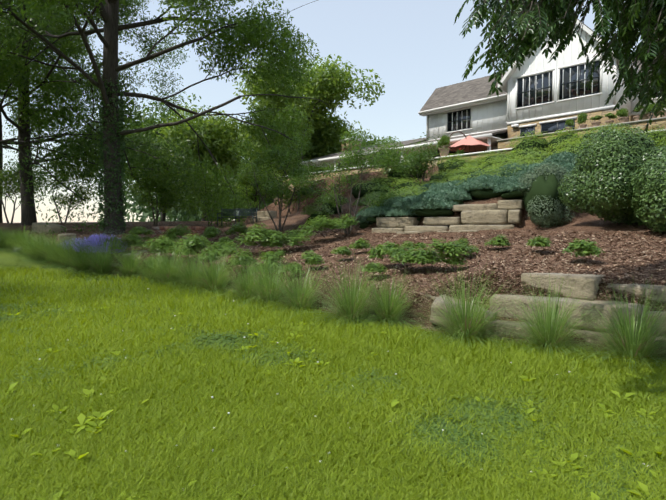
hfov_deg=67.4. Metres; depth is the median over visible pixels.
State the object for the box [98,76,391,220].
tree
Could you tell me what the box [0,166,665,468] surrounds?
ground
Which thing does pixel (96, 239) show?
catmint flower spikes
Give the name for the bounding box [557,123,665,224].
dark shrub foliage
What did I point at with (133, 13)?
oak tree
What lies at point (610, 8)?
branches
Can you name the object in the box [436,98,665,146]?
terrace pot plants
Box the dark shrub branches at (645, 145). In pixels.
[591,137,657,215]
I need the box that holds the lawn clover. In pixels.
[0,273,665,499]
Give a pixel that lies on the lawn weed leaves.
(81, 418)
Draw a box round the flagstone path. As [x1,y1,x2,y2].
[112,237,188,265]
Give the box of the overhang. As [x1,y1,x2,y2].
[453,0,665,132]
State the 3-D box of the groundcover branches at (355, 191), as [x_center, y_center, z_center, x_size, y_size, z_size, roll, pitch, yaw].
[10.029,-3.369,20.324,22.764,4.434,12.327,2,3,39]
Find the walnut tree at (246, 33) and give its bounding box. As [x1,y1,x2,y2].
[0,0,328,234]
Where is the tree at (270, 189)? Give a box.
[0,130,414,233]
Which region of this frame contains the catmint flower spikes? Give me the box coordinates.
[62,233,125,253]
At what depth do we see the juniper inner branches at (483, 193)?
16.84 m
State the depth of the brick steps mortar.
21.25 m
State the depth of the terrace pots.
23.87 m
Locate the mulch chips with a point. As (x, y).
(591, 271)
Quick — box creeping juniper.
[355,150,582,222]
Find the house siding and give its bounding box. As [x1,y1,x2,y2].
[330,13,658,169]
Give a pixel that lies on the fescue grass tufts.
(30, 245)
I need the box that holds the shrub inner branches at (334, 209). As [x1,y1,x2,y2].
[306,181,449,225]
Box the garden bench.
[217,208,256,225]
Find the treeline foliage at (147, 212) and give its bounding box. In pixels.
[95,150,272,221]
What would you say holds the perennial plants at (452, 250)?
on the mulch chips
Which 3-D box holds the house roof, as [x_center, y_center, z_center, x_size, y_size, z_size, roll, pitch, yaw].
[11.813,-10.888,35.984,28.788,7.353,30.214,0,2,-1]
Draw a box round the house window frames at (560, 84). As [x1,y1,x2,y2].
[447,60,658,136]
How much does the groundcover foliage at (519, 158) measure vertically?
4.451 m
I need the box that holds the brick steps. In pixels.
[152,226,204,236]
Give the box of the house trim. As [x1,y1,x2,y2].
[274,20,665,177]
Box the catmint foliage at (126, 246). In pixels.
[12,228,139,251]
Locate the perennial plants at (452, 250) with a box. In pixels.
[99,213,605,273]
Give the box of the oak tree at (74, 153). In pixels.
[0,0,187,233]
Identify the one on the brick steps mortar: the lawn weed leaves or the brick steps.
the brick steps
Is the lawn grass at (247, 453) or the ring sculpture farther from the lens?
the ring sculpture
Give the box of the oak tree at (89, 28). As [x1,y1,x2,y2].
[0,0,163,222]
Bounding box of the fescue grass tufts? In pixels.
[0,225,665,377]
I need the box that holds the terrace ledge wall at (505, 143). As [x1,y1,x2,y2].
[498,119,665,154]
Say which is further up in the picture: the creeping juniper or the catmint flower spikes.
the creeping juniper
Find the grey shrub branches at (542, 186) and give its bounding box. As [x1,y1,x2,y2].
[523,171,562,217]
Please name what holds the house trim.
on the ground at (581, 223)
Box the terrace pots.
[438,110,665,156]
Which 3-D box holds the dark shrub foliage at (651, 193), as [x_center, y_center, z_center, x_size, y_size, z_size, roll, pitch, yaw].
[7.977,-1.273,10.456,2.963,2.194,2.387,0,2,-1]
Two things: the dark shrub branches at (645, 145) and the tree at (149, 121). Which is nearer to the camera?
the dark shrub branches at (645, 145)
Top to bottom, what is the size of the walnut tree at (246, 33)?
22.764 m
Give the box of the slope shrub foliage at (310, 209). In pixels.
[300,173,465,214]
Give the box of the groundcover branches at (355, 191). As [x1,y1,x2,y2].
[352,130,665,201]
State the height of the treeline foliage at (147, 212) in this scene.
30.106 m
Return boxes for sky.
[0,0,641,222]
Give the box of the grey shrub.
[518,162,574,227]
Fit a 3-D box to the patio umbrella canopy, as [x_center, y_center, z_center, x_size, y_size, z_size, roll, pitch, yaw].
[8.546,-6.763,31.319,2.783,0.842,2.783,0,2,-1]
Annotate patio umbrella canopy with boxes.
[448,136,491,151]
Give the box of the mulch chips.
[0,229,665,356]
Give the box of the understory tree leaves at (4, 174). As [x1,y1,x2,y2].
[0,143,319,213]
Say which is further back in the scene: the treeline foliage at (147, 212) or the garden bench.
the treeline foliage at (147, 212)
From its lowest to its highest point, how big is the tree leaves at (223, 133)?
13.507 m
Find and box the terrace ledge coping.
[497,117,665,141]
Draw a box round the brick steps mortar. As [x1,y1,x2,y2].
[152,226,200,236]
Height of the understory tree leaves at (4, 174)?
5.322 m
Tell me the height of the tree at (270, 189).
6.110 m
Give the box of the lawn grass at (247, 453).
[0,265,665,499]
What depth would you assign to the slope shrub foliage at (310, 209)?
21.45 m
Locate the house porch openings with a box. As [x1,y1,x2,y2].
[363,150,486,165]
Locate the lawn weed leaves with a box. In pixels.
[6,303,665,499]
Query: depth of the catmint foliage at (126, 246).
17.02 m
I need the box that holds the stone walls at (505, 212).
[32,200,665,355]
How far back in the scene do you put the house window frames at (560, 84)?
29.62 m
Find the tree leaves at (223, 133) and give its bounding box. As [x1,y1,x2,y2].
[148,48,384,184]
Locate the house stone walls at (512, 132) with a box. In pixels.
[274,108,660,201]
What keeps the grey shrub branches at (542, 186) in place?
on the ground at (581, 223)
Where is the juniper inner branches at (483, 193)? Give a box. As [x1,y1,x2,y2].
[359,176,577,228]
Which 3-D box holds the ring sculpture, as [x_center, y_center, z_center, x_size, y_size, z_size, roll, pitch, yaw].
[7.693,-6.235,30.784,1.282,2.148,0.235,0,2,-8]
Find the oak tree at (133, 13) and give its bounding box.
[0,0,249,225]
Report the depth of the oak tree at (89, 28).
33.31 m
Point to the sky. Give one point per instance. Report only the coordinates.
(416, 49)
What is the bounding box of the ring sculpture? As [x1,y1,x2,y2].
[449,131,466,151]
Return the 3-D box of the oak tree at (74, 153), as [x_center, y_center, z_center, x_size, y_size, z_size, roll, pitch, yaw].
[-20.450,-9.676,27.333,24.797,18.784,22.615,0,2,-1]
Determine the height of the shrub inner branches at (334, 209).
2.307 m
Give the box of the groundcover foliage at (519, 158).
[348,122,665,204]
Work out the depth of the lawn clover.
4.09 m
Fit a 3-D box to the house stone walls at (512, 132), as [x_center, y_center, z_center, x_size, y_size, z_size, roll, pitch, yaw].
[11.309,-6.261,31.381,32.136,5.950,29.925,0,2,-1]
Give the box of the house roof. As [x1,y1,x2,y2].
[302,19,656,161]
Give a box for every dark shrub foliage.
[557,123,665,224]
[631,153,665,232]
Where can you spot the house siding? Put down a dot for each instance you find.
(488, 117)
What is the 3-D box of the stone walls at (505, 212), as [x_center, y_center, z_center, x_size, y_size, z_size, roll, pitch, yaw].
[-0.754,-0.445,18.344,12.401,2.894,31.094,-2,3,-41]
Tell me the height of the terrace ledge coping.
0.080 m

